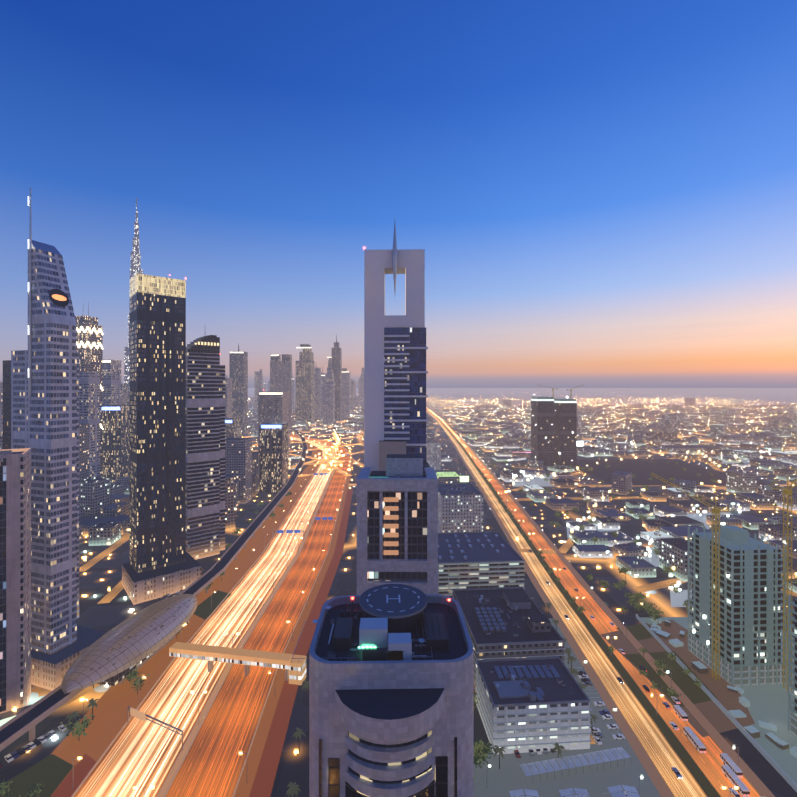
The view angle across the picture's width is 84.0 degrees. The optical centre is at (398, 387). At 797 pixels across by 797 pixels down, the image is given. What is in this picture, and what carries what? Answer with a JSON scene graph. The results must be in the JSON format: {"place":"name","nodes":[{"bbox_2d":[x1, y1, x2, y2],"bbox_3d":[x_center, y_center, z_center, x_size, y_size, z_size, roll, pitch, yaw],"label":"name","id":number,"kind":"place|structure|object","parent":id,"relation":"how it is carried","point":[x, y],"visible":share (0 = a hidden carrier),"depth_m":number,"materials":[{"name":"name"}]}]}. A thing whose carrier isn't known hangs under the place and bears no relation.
{"place":"outdoors","nodes":[
{"label":"outdoors","id":0,"kind":"place"},
{"bbox_2d":[0,388,796,796],"bbox_3d":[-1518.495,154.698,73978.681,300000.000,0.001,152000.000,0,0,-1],"label":"ground","id":1,"kind":"structure","parent":0,"point":[100,578],"depth_m":433.33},
{"bbox_2d":[0,448,31,725],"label":"building","id":2,"kind":"structure","parent":1,"relation":"on","point":[15,578],"depth_m":203.20,"materials":[{"name":"grey concrete"}]},
{"bbox_2d":[3,350,78,617],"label":"skyscraper","id":3,"kind":"structure","parent":1,"relation":"on","point":[15,401],"depth_m":280.45,"materials":[{"name":"grey glass"}]},
{"bbox_2d":[28,188,106,690],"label":"skyscraper","id":4,"kind":"structure","parent":1,"relation":"on","point":[62,641],"depth_m":237.01,"materials":[{"name":"grey glass"}]},
{"bbox_2d":[13,529,129,711],"bbox_3d":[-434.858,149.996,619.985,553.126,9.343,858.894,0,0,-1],"label":"road","id":5,"kind":"structure","parent":1,"relation":"on","point":[113,593],"depth_m":349.28,"materials":[{"name":"brown asphalt"}]},
{"bbox_2d":[75,302,102,476],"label":"skyscraper","id":6,"kind":"structure","parent":1,"relation":"on","point":[89,340],"depth_m":669.59,"materials":[{"name":"grey glass"}]},
{"bbox_2d":[124,198,142,392],"bbox_3d":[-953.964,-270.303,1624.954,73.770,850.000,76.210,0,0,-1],"label":"skyscraper","id":7,"kind":"structure","parent":1,"relation":"on","point":[135,268],"depth_m":1611.80,"materials":[{"name":"silver metal"}]},
{"bbox_2d":[0,418,307,750],"bbox_3d":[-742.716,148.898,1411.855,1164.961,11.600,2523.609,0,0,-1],"label":"metro viaduct","id":8,"kind":"object","parent":1,"relation":"on","point":[29,718],"visible":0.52,"depth_m":318.06,"materials":[{"name":"grey concrete"}]},
{"bbox_2d":[122,273,200,604],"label":"skyscraper","id":9,"kind":"structure","parent":1,"relation":"on","point":[162,562],"depth_m":340.30,"materials":[{"name":"grey glass"}]},
{"bbox_2d":[0,335,363,492],"bbox_3d":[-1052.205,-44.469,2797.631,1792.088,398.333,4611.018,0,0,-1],"label":"skyline","id":10,"kind":"structure","parent":1,"relation":"on","point":[331,393],"depth_m":909.86,"materials":[{"name":"grey"}]},
{"bbox_2d":[50,434,353,796],"bbox_3d":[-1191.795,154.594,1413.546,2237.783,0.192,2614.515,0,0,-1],"label":"motorway","id":11,"kind":"structure","parent":1,"relation":"on","point":[143,755],"depth_m":228.26,"materials":[{"name":"orange asphalt"}]},
{"bbox_2d":[60,594,197,693],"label":"metro station","id":12,"kind":"object","parent":11,"relation":"on","point":[118,654],"visible":1,"depth_m":235.22,"materials":[{"name":"grey metal"}]},
{"bbox_2d":[127,706,182,751],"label":"sign gantry","id":13,"kind":"object","parent":11,"relation":"on","point":[140,715],"visible":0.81,"depth_m":197.35,"materials":[{"name":"silver metal"}]},
{"bbox_2d":[71,438,350,796],"bbox_3d":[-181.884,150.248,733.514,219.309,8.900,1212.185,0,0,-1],"label":"motorway furniture","id":14,"kind":"object","parent":11,"relation":"on","point":[151,689],"visible":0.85,"depth_m":242.68,"materials":[{"name":"grey concrete"}]},
{"bbox_2d":[169,642,305,684],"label":"footbridge","id":15,"kind":"object","parent":11,"relation":"on","point":[295,671],"visible":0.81,"depth_m":237.24,"materials":[{"name":"brown concrete"}]},
{"bbox_2d":[186,335,224,559],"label":"skyscraper","id":16,"kind":"structure","parent":1,"relation":"on","point":[205,453],"depth_m":403.11,"materials":[{"name":"grey glass"}]},
{"bbox_2d":[0,647,701,796],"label":"shrubs","id":17,"kind":"object","parent":1,"relation":"on","point":[38,788],"visible":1,"depth_m":226.16,"materials":[{"name":"green plant"}]},
{"bbox_2d":[0,590,717,796],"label":"green verges","id":18,"kind":"structure","parent":1,"relation":"on","point":[49,773],"depth_m":184.56,"materials":[{"name":"green plant"}]},
{"bbox_2d":[0,550,749,796],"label":"parked vehicles","id":19,"kind":"object","parent":1,"relation":"on","point":[731,770],"visible":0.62,"depth_m":191.43,"materials":[{"name":"white"}]},
{"bbox_2d":[309,584,473,796],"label":"skyscraper","id":20,"kind":"structure","parent":1,"relation":"on","point":[389,716],"depth_m":94.47,"materials":[{"name":"concrete"}]},
{"bbox_2d":[292,606,432,660],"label":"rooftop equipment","id":21,"kind":"object","parent":20,"relation":"on","point":[331,654],"visible":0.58,"depth_m":102.87,"materials":[{"name":"metal"}]},
{"bbox_2d":[364,223,429,470],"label":"skyscraper","id":22,"kind":"structure","parent":1,"relation":"on","point":[395,395],"depth_m":264.51,"materials":[{"name":"grey concrete"}]},
{"bbox_2d":[357,454,437,594],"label":"skyscraper","id":23,"kind":"structure","parent":1,"relation":"on","point":[397,530],"depth_m":180.64,"materials":[{"name":"grey concrete"}]},
{"bbox_2d":[0,396,796,592],"bbox_3d":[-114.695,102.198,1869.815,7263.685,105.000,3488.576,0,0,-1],"label":"city blocks","id":24,"kind":"structure","parent":1,"relation":"on","point":[104,510],"depth_m":664.40,"materials":[{"name":"grey concrete"}]},
{"bbox_2d":[251,398,795,594],"bbox_3d":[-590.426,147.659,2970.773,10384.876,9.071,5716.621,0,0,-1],"label":"city lights","id":25,"kind":"object","parent":24,"relation":"attached to","point":[604,453],"visible":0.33,"depth_m":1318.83},
{"bbox_2d":[72,412,738,796],"bbox_3d":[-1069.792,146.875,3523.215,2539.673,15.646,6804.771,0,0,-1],"label":"street lamps","id":26,"kind":"object","parent":1,"relation":"on","point":[302,592],"visible":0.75,"depth_m":302.29,"materials":[{"name":"silver metal"}]},
{"bbox_2d":[60,441,796,796],"bbox_3d":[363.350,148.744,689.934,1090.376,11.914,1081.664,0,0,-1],"label":"trees","id":27,"kind":"object","parent":1,"relation":"on","point":[480,747],"visible":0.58,"depth_m":300.56,"materials":[{"name":"green plant"}]},
{"bbox_2d":[102,407,768,481],"bbox_3d":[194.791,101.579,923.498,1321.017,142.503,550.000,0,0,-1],"label":"illuminated signs","id":28,"kind":"object","parent":1,"relation":"on","point":[466,478],"visible":0.27,"depth_m":684.00,"materials":[{"name":"white"}]},
{"bbox_2d":[426,441,523,597],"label":"office buildings","id":29,"kind":"structure","parent":1,"relation":"on","point":[460,544],"depth_m":369.72,"materials":[{"name":"grey concrete"}]},
{"bbox_2d":[426,448,591,746],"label":"facade relief","id":30,"kind":"object","parent":29,"relation":"attached to","point":[499,651],"visible":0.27,"depth_m":227.57,"materials":[{"name":"grey concrete"}]},
{"bbox_2d":[453,587,589,753],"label":"block","id":31,"kind":"structure","parent":1,"relation":"on","point":[542,690],"depth_m":208.75,"materials":[{"name":"grey concrete"}]},
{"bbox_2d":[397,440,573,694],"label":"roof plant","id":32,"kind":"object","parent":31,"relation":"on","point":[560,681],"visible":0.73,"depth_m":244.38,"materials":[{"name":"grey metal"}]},
{"bbox_2d":[252,406,796,596],"bbox_3d":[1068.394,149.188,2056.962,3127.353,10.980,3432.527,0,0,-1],"label":"ramps and streets","id":33,"kind":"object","parent":1,"relation":"on","point":[566,546],"visible":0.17,"depth_m":677.63,"materials":[{"name":"orange asphalt"}]},
{"bbox_2d":[531,385,553,465],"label":"tower","id":34,"kind":"structure","parent":1,"relation":"on","point":[542,428],"depth_m":873.89,"materials":[{"name":"grey concrete"}]},
{"bbox_2d":[474,618,660,796],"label":"car park surface","id":35,"kind":"object","parent":1,"relation":"on","point":[509,775],"visible":0.2,"depth_m":177.88,"materials":[{"name":"grey asphalt"}]},
{"bbox_2d":[509,747,639,796],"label":"parking canopies","id":36,"kind":"object","parent":35,"relation":"on","point":[570,764],"visible":1,"depth_m":176.58,"materials":[{"name":"fabric"}]},
{"bbox_2d":[554,384,582,465],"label":"tower","id":37,"kind":"structure","parent":1,"relation":"on","point":[565,431],"depth_m":874.87,"materials":[{"name":"grey concrete"}]},
{"bbox_2d":[512,445,779,606],"bbox_3d":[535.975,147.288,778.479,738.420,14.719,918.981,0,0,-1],"label":"floodlit yards","id":38,"kind":"structure","parent":1,"relation":"on","point":[678,599],"depth_m":514.58,"materials":[{"name":"grey concrete"}]},
{"bbox_2d":[572,459,769,485],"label":"vacant lot","id":39,"kind":"structure","parent":1,"relation":"on","point":[640,470],"depth_m":824.36,"materials":[{"name":"grey"}]},
{"bbox_2d":[600,620,754,736],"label":"junction apron","id":40,"kind":"object","parent":1,"relation":"on","point":[717,718],"visible":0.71,"depth_m":231.33,"materials":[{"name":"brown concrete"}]},
{"bbox_2d":[636,614,796,791],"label":"construction site","id":41,"kind":"object","parent":1,"relation":"on","point":[770,736],"visible":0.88,"depth_m":210.70,"materials":[{"name":"beige concrete"}]},
{"bbox_2d":[650,472,796,691],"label":"apartment building","id":42,"kind":"structure","parent":1,"relation":"on","point":[735,636],"depth_m":231.97,"materials":[{"name":"grey concrete"}]},
{"bbox_2d":[788,595,796,735],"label":"building","id":43,"kind":"structure","parent":1,"relation":"on","point":[792,719],"depth_m":198.83,"materials":[{"name":"grey concrete"}]},
{"bbox_2d":[0,0,796,387],"label":"sky","id":44,"kind":"structure","parent":0,"point":[594,193],"materials":[{"name":"blue"}]},
{"bbox_2d":[426,408,774,796],"bbox_3d":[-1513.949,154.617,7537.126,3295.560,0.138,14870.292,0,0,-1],"label":"road","id":45,"kind":"structure","parent":0,"point":[657,755],"depth_m":236.73,"materials":[{"name":"asphalt"}]}
]}

